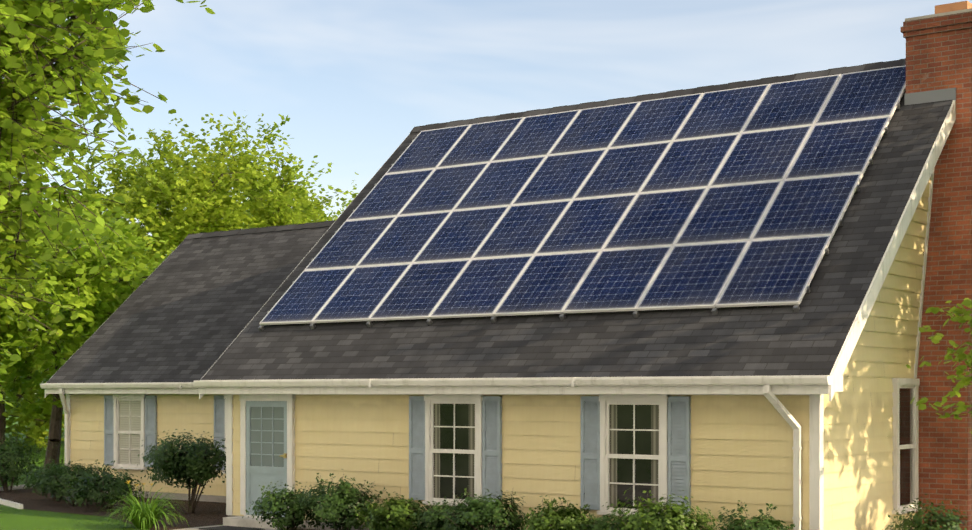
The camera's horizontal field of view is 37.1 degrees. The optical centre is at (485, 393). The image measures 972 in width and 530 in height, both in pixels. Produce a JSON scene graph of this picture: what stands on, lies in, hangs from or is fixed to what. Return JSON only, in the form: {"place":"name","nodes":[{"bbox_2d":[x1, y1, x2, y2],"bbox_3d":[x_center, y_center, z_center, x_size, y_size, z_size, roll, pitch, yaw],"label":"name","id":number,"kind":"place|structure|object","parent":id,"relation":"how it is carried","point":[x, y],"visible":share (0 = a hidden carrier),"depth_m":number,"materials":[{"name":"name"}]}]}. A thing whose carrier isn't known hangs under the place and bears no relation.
{"place":"outdoors","nodes":[
{"label":"outdoors","id":0,"kind":"place"},
{"bbox_2d":[0,0,214,406],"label":"tree","id":1,"kind":"object","parent":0,"point":[44,62],"visible":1,"depth_m":13.43,"materials":[{"name":"green plant"}]},
{"bbox_2d":[0,397,299,529],"bbox_3d":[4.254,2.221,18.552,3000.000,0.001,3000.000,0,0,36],"label":"lawn","id":2,"kind":"structure","parent":0,"point":[11,518],"depth_m":25.54,"materials":[{"name":"green plant"}]},
{"bbox_2d":[0,265,66,448],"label":"tree","id":3,"kind":"object","parent":2,"relation":"on","point":[24,421],"depth_m":56.30,"materials":[{"name":"green plant"}]},
{"bbox_2d":[4,201,71,441],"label":"tree","id":4,"kind":"object","parent":2,"relation":"on","point":[13,417],"depth_m":62.98,"materials":[{"name":"green plant"}]},
{"bbox_2d":[13,276,148,290],"bbox_3d":[-22.378,-3.529,49.373,41.325,11.500,0.278,0,0,43],"label":"service wire and pole","id":5,"kind":"object","parent":2,"relation":"on","point":[122,279],"visible":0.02,"depth_m":36.82,"materials":[{"name":"black"}]},
{"bbox_2d":[0,190,169,472],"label":"tree","id":6,"kind":"object","parent":2,"relation":"on","point":[112,295],"visible":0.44,"depth_m":36.29,"materials":[{"name":"green plant"}]},
{"bbox_2d":[0,488,227,529],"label":"mulch bed","id":7,"kind":"object","parent":2,"relation":"on","point":[205,513],"visible":0.19,"depth_m":27.93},
{"bbox_2d":[0,483,47,508],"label":"bed edging","id":8,"kind":"object","parent":7,"relation":"on","point":[11,504],"visible":0.53,"depth_m":28.81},
{"bbox_2d":[0,429,56,491],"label":"dark shrub","id":9,"kind":"object","parent":7,"relation":"on","point":[10,454],"visible":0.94,"depth_m":32.39,"materials":[{"name":"green plant"}]},
{"bbox_2d":[19,459,91,500],"bbox_3d":[-8.853,1.765,29.928,1.507,0.934,1.554,0,0,-22],"label":"round shrub","id":10,"kind":"object","parent":7,"relation":"on","point":[54,498],"visible":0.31,"depth_m":29.69,"materials":[{"name":"green plant"}]},
{"bbox_2d":[27,458,122,505],"bbox_3d":[-8.051,1.752,28.640,2.072,0.958,1.627,0,0,36],"label":"round shrub","id":11,"kind":"object","parent":7,"relation":"on","point":[61,481],"visible":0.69,"depth_m":28.45,"materials":[{"name":"green plant"}]},
{"bbox_2d":[62,459,156,510],"bbox_3d":[-7.101,1.739,27.470,1.751,0.983,1.682,0,0,36],"label":"round shrub","id":12,"kind":"object","parent":7,"relation":"on","point":[104,484],"visible":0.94,"depth_m":27.22,"materials":[{"name":"green plant"}]},
{"bbox_2d":[137,429,225,512],"bbox_3d":[-5.548,1.441,26.824,1.908,1.576,2.117,0,0,36],"label":"tall shrub","id":13,"kind":"object","parent":7,"relation":"on","point":[195,461],"visible":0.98,"depth_m":26.47,"materials":[{"name":"green plant"}]},
{"bbox_2d":[93,480,189,529],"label":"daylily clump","id":14,"kind":"object","parent":2,"relation":"on","point":[143,515],"visible":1,"depth_m":23.66,"materials":[{"name":"green plant"}]},
{"bbox_2d":[33,141,250,372],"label":"tree","id":15,"kind":"object","parent":2,"relation":"on","point":[117,182],"depth_m":48.28,"materials":[{"name":"green plant"}]},
{"bbox_2d":[84,110,356,278],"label":"tree","id":16,"kind":"object","parent":2,"relation":"on","point":[305,209],"depth_m":45.71,"materials":[{"name":"green plant"}]},
{"bbox_2d":[174,525,276,529],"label":"walkway","id":17,"kind":"structure","parent":2,"relation":"on","point":[195,528],"depth_m":23.75,"materials":[{"name":"concrete"}]},
{"bbox_2d":[130,194,332,250],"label":"tree","id":18,"kind":"object","parent":2,"relation":"on","point":[330,214],"depth_m":63.21,"materials":[{"name":"green plant"}]},
{"bbox_2d":[199,516,288,529],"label":"doorstep","id":19,"kind":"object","parent":2,"relation":"on","point":[240,522],"depth_m":23.91,"materials":[{"name":"concrete"}]},
{"bbox_2d":[107,491,412,529],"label":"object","id":20,"kind":"structure","parent":2,"relation":"on","point":[207,498],"depth_m":29.69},
{"bbox_2d":[59,389,69,471],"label":"downspout","id":21,"kind":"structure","parent":20,"relation":"attached to","point":[64,405],"depth_m":32.23,"materials":[{"name":"white metal"}]},
{"bbox_2d":[111,394,146,469],"bbox_3d":[-7.641,0.816,31.057,1.040,1.610,0.110,0,0,36],"label":"wing window","id":22,"kind":"structure","parent":20,"relation":"attached to","point":[129,423],"depth_m":31.07,"materials":[{"name":"white wood"}]},
{"bbox_2d":[104,395,113,465],"bbox_3d":[-8.159,0.801,31.467,0.330,1.520,0.055,0,0,36],"label":"window shutter","id":23,"kind":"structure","parent":22,"relation":"attached to","point":[108,429],"depth_m":31.47,"materials":[{"name":"blue wood"}]},
{"bbox_2d":[145,395,156,466],"bbox_3d":[-7.090,0.801,30.692,0.330,1.520,0.055,0,0,36],"label":"window shutter","id":24,"kind":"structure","parent":22,"relation":"attached to","point":[150,418],"depth_m":30.68,"materials":[{"name":"blue wood"}]},
{"bbox_2d":[214,395,224,469],"bbox_3d":[-5.398,0.801,29.466,0.330,1.520,0.055,0,0,36],"label":"shutter","id":25,"kind":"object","parent":20,"relation":"attached to","point":[219,417],"depth_m":29.46,"materials":[{"name":"blue wood"}]},
{"bbox_2d":[222,394,225,473],"bbox_3d":[-4.872,0.816,29.050,1.060,1.610,0.110,0,0,36],"label":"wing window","id":26,"kind":"structure","parent":20,"relation":"attached to","point":[225,427],"depth_m":29.31,"materials":[{"name":"white glass"}]},
{"bbox_2d":[239,394,295,517],"bbox_3d":[-3.663,1.046,24.225,1.230,2.070,0.105,0,0,36],"label":"front door","id":27,"kind":"structure","parent":20,"relation":"attached to","point":[267,438],"depth_m":24.26,"materials":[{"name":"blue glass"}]},
{"bbox_2d":[409,396,424,499],"bbox_3d":[-1.042,0.841,22.356,0.330,1.600,0.055,0,0,36],"label":"shutter","id":28,"kind":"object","parent":20,"relation":"attached to","point":[416,447],"depth_m":22.35,"materials":[{"name":"blue wood"}]},
{"bbox_2d":[422,394,484,505],"bbox_3d":[-0.491,0.856,21.923,1.120,1.690,0.110,0,0,36],"label":"front window","id":29,"kind":"structure","parent":20,"relation":"attached to","point":[453,445],"depth_m":21.94,"materials":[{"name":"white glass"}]},
{"bbox_2d":[66,375,842,529],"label":"trim boards","id":30,"kind":"object","parent":20,"relation":"attached to","point":[816,461],"depth_m":18.59,"materials":[{"name":"white wood"}]},
{"bbox_2d":[40,376,830,388],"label":"gutters","id":31,"kind":"object","parent":30,"relation":"on","point":[705,381],"visible":0.9,"depth_m":21.04,"materials":[{"name":"white metal"}]},
{"bbox_2d":[179,377,578,388],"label":"gutter brackets","id":32,"kind":"object","parent":31,"relation":"attached to","point":[370,385],"visible":0.38,"depth_m":22.30,"materials":[{"name":"white metal"}]},
{"bbox_2d":[482,396,501,501],"bbox_3d":[0.092,0.841,21.534,0.330,1.600,0.055,0,0,36],"label":"shutter","id":33,"kind":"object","parent":20,"relation":"attached to","point":[492,444],"depth_m":21.52,"materials":[{"name":"blue wood"}]},
{"bbox_2d":[45,58,953,393],"bbox_3d":[-0.272,-2.704,28.563,19.720,5.429,11.680,0,0,36],"label":"shingled roof","id":34,"kind":"object","parent":20,"relation":"attached to","point":[191,306],"visible":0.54,"depth_m":22.33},
{"bbox_2d":[258,103,899,330],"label":"solar panel mounts","id":35,"kind":"object","parent":34,"relation":"attached to","point":[715,311],"visible":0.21,"depth_m":21.53,"materials":[{"name":"silver metal"}]},
{"bbox_2d":[259,65,905,324],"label":"solar panels","id":36,"kind":"object","parent":34,"relation":"on","point":[739,197],"visible":1,"depth_m":23.48,"materials":[{"name":"blue glass"}]},
{"bbox_2d":[70,176,930,529],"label":"lap siding","id":37,"kind":"object","parent":20,"relation":"attached to","point":[742,450],"visible":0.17,"depth_m":20.79,"materials":[{"name":"yellow wood"}]},
{"bbox_2d":[45,100,955,400],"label":"rake boards","id":38,"kind":"object","parent":20,"relation":"attached to","point":[851,340],"visible":0.21,"depth_m":19.78,"materials":[{"name":"white wood"}]},
{"bbox_2d":[581,396,599,509],"bbox_3d":[1.493,0.841,20.519,0.330,1.600,0.055,0,0,36],"label":"shutter","id":39,"kind":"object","parent":20,"relation":"attached to","point":[590,450],"depth_m":20.51,"materials":[{"name":"blue wood"}]},
{"bbox_2d":[597,394,669,515],"bbox_3d":[2.043,0.856,20.086,1.120,1.690,0.110,0,0,36],"label":"front window","id":40,"kind":"structure","parent":20,"relation":"attached to","point":[634,443],"depth_m":20.10,"materials":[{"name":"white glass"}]},
{"bbox_2d":[668,396,690,514],"bbox_3d":[2.626,0.841,19.697,0.330,1.600,0.055,0,0,36],"label":"shutter","id":41,"kind":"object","parent":20,"relation":"attached to","point":[679,445],"depth_m":19.68,"materials":[{"name":"blue wood"}]},
{"bbox_2d":[763,385,801,529],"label":"downspout","id":42,"kind":"object","parent":20,"relation":"attached to","point":[781,409],"visible":1,"depth_m":18.62,"materials":[{"name":"white metal"}]},
{"bbox_2d":[892,378,921,513],"bbox_3d":[6.094,0.751,20.997,0.110,1.940,0.940,0,0,36],"label":"gable window","id":43,"kind":"structure","parent":20,"relation":"attached to","point":[905,451],"depth_m":20.99,"materials":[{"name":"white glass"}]},
{"bbox_2d":[166,171,358,255],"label":"tree","id":44,"kind":"object","parent":2,"relation":"on","point":[322,213],"depth_m":57.00,"materials":[{"name":"green plant"}]},
{"bbox_2d":[4,0,971,393],"label":"sky","id":45,"kind":"structure","parent":0,"point":[352,79],"materials":[{"name":"blue"}]},
{"bbox_2d":[906,298,971,433],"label":"tree","id":46,"kind":"object","parent":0,"point":[959,358],"visible":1,"depth_m":14.22,"materials":[{"name":"green plant"}]},
{"label":"mulch bed","id":47,"kind":"object","parent":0,"visible":0},
{"bbox_2d":[242,481,321,529],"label":"shrub","id":48,"kind":"object","parent":47,"relation":"on","point":[273,503],"visible":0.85,"depth_m":22.57,"materials":[{"name":"green plant"}]},
{"bbox_2d":[284,469,387,529],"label":"shrub","id":49,"kind":"object","parent":47,"relation":"on","point":[334,508],"visible":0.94,"depth_m":22.05,"materials":[{"name":"green plant"}]},
{"bbox_2d":[353,492,429,529],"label":"shrub","id":50,"kind":"object","parent":47,"relation":"on","point":[398,512],"visible":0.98,"depth_m":21.34,"materials":[{"name":"green plant"}]},
{"bbox_2d":[404,496,480,529],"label":"shrub","id":51,"kind":"object","parent":47,"relation":"on","point":[431,519],"visible":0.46,"depth_m":20.91,"materials":[{"name":"green plant"}]},
{"bbox_2d":[439,488,536,529],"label":"shrub","id":52,"kind":"object","parent":47,"relation":"on","point":[482,513],"visible":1,"depth_m":20.27,"materials":[{"name":"green plant"}]},
{"bbox_2d":[522,495,594,529],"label":"shrub","id":53,"kind":"object","parent":47,"relation":"on","point":[561,518],"visible":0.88,"depth_m":19.77,"materials":[{"name":"green plant"}]},
{"bbox_2d":[577,509,630,529],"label":"shrub","id":54,"kind":"object","parent":47,"relation":"on","point":[601,523],"visible":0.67,"depth_m":19.30,"materials":[{"name":"green plant"}]},
{"bbox_2d":[603,488,722,529],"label":"shrub","id":55,"kind":"object","parent":47,"relation":"on","point":[647,517],"visible":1,"depth_m":18.62,"materials":[{"name":"green plant"}]},
{"bbox_2d":[713,500,795,529],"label":"shrub","id":56,"kind":"object","parent":47,"relation":"on","point":[763,523],"visible":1,"depth_m":18.17,"materials":[{"name":"green plant"}]},
{"bbox_2d":[882,490,967,529],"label":"shrub","id":57,"kind":"object","parent":47,"relation":"on","point":[926,524],"visible":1,"depth_m":19.15,"materials":[{"name":"green plant"}]},
{"bbox_2d":[901,1,971,529],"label":"chimney","id":58,"kind":"object","parent":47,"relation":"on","point":[939,55],"visible":0.85,"depth_m":21.59,"materials":[{"name":"brick"}]}
]}

